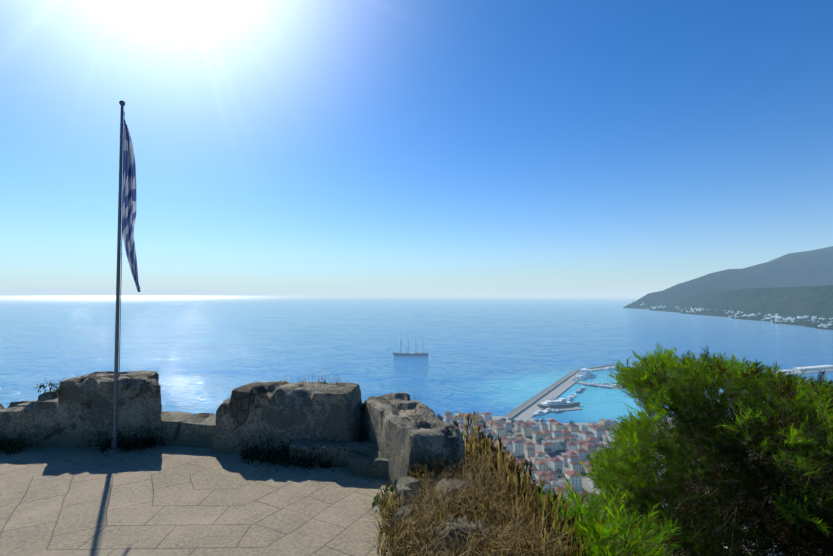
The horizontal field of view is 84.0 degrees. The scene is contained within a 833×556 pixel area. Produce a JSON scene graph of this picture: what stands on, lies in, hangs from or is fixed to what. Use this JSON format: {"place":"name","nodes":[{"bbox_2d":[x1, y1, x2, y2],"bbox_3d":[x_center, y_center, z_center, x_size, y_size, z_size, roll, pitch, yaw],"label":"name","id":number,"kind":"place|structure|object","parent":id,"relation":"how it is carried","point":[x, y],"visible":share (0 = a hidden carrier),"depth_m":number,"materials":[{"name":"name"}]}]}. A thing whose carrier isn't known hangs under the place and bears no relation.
{"place":"outdoors","nodes":[
{"label":"outdoors","id":0,"kind":"place"},
{"bbox_2d":[0,288,320,295],"bbox_3d":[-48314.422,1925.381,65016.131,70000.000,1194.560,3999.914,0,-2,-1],"label":"mountain range","id":1,"kind":"structure","parent":0,"point":[80,292],"depth_m":66761.23,"materials":[{"name":"white"}]},
{"bbox_2d":[0,445,394,555],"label":"terrace paving","id":2,"kind":"structure","parent":0,"point":[166,500],"depth_m":5.44,"materials":[{"name":"stone"}]},
{"bbox_2d":[106,100,124,453],"bbox_3d":[-4.782,-0.071,7.424,0.214,5.630,0.220,0,-2,-1],"label":"flagpole","id":3,"kind":"object","parent":2,"relation":"on","point":[118,311],"visible":0.92,"depth_m":7.40,"materials":[{"name":"grey metal"}]},
{"bbox_2d":[122,120,140,291],"bbox_3d":[-4.601,-1.181,7.466,0.300,2.810,0.110,0,-2,-1],"label":"greek flag","id":4,"kind":"object","parent":3,"relation":"attached to","point":[129,198],"visible":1,"depth_m":7.45,"materials":[{"name":"fabric"}]},
{"bbox_2d":[0,375,398,518],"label":"weed leaves","id":5,"kind":"object","parent":2,"relation":"on","point":[270,459],"visible":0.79,"depth_m":7.02,"materials":[{"name":"plant"}]},
{"bbox_2d":[0,295,832,422],"bbox_3d":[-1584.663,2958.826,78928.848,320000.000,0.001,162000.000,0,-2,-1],"label":"sea","id":6,"kind":"structure","parent":0,"point":[498,355],"depth_m":1900.38,"materials":[{"name":"liquid"}]},
{"bbox_2d":[388,333,427,355],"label":"tall ship","id":7,"kind":"object","parent":6,"relation":"on","point":[408,353],"visible":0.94,"depth_m":1517.82,"materials":[{"name":"white wood"}]},
{"bbox_2d":[532,366,621,420],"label":"boats","id":8,"kind":"object","parent":6,"relation":"on","point":[583,373],"visible":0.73,"depth_m":832.06,"materials":[{"name":"white plastic"}]},
{"bbox_2d":[0,0,832,294],"label":"sky","id":9,"kind":"structure","parent":0,"point":[292,147],"materials":[{"name":"blue"}]},
{"bbox_2d":[465,246,832,555],"bbox_3d":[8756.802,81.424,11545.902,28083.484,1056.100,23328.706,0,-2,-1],"label":"terrain","id":10,"kind":"structure","parent":0,"point":[793,285],"depth_m":5109.77,"materials":[{"name":"green plant"}]},
{"bbox_2d":[0,370,512,555],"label":"parapet wall","id":11,"kind":"structure","parent":10,"relation":"on","point":[70,412],"depth_m":7.22,"materials":[{"name":"grey stone"}]},
{"bbox_2d":[268,366,594,555],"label":"dry grass","id":12,"kind":"structure","parent":10,"relation":"on","point":[512,507],"depth_m":4.45,"materials":[{"name":"brown plant"}]},
{"bbox_2d":[507,473,693,555],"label":"shrub","id":13,"kind":"object","parent":10,"relation":"on","point":[613,536],"visible":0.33,"depth_m":5.68,"materials":[{"name":"green plant"}]},
{"bbox_2d":[443,301,832,555],"bbox_3d":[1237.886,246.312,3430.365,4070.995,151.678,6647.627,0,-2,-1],"label":"town buildings","id":14,"kind":"structure","parent":10,"relation":"on","point":[582,442],"depth_m":602.90,"materials":[{"name":"white concrete"}]},
{"bbox_2d":[454,361,832,427],"bbox_3d":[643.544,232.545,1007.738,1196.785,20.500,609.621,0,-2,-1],"label":"harbour mole","id":15,"kind":"object","parent":10,"relation":"on","point":[524,411],"visible":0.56,"depth_m":934.54,"materials":[{"name":"concrete"}]},
{"bbox_2d":[573,341,832,555],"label":"pine tree","id":16,"kind":"object","parent":10,"relation":"on","point":[787,424],"visible":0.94,"depth_m":11.41,"materials":[{"name":"green plant"}]},
{"bbox_3d":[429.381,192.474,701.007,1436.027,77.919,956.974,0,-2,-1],"label":"town tree trunks","id":17,"kind":"structure","parent":10,"relation":"on","visible":0},
{"bbox_2d":[437,413,628,481],"bbox_3d":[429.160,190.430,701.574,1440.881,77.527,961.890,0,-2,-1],"label":"town tree crowns","id":18,"kind":"object","parent":17,"relation":"on","point":[538,440],"visible":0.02,"depth_m":615.57,"materials":[{"name":"green plant"}]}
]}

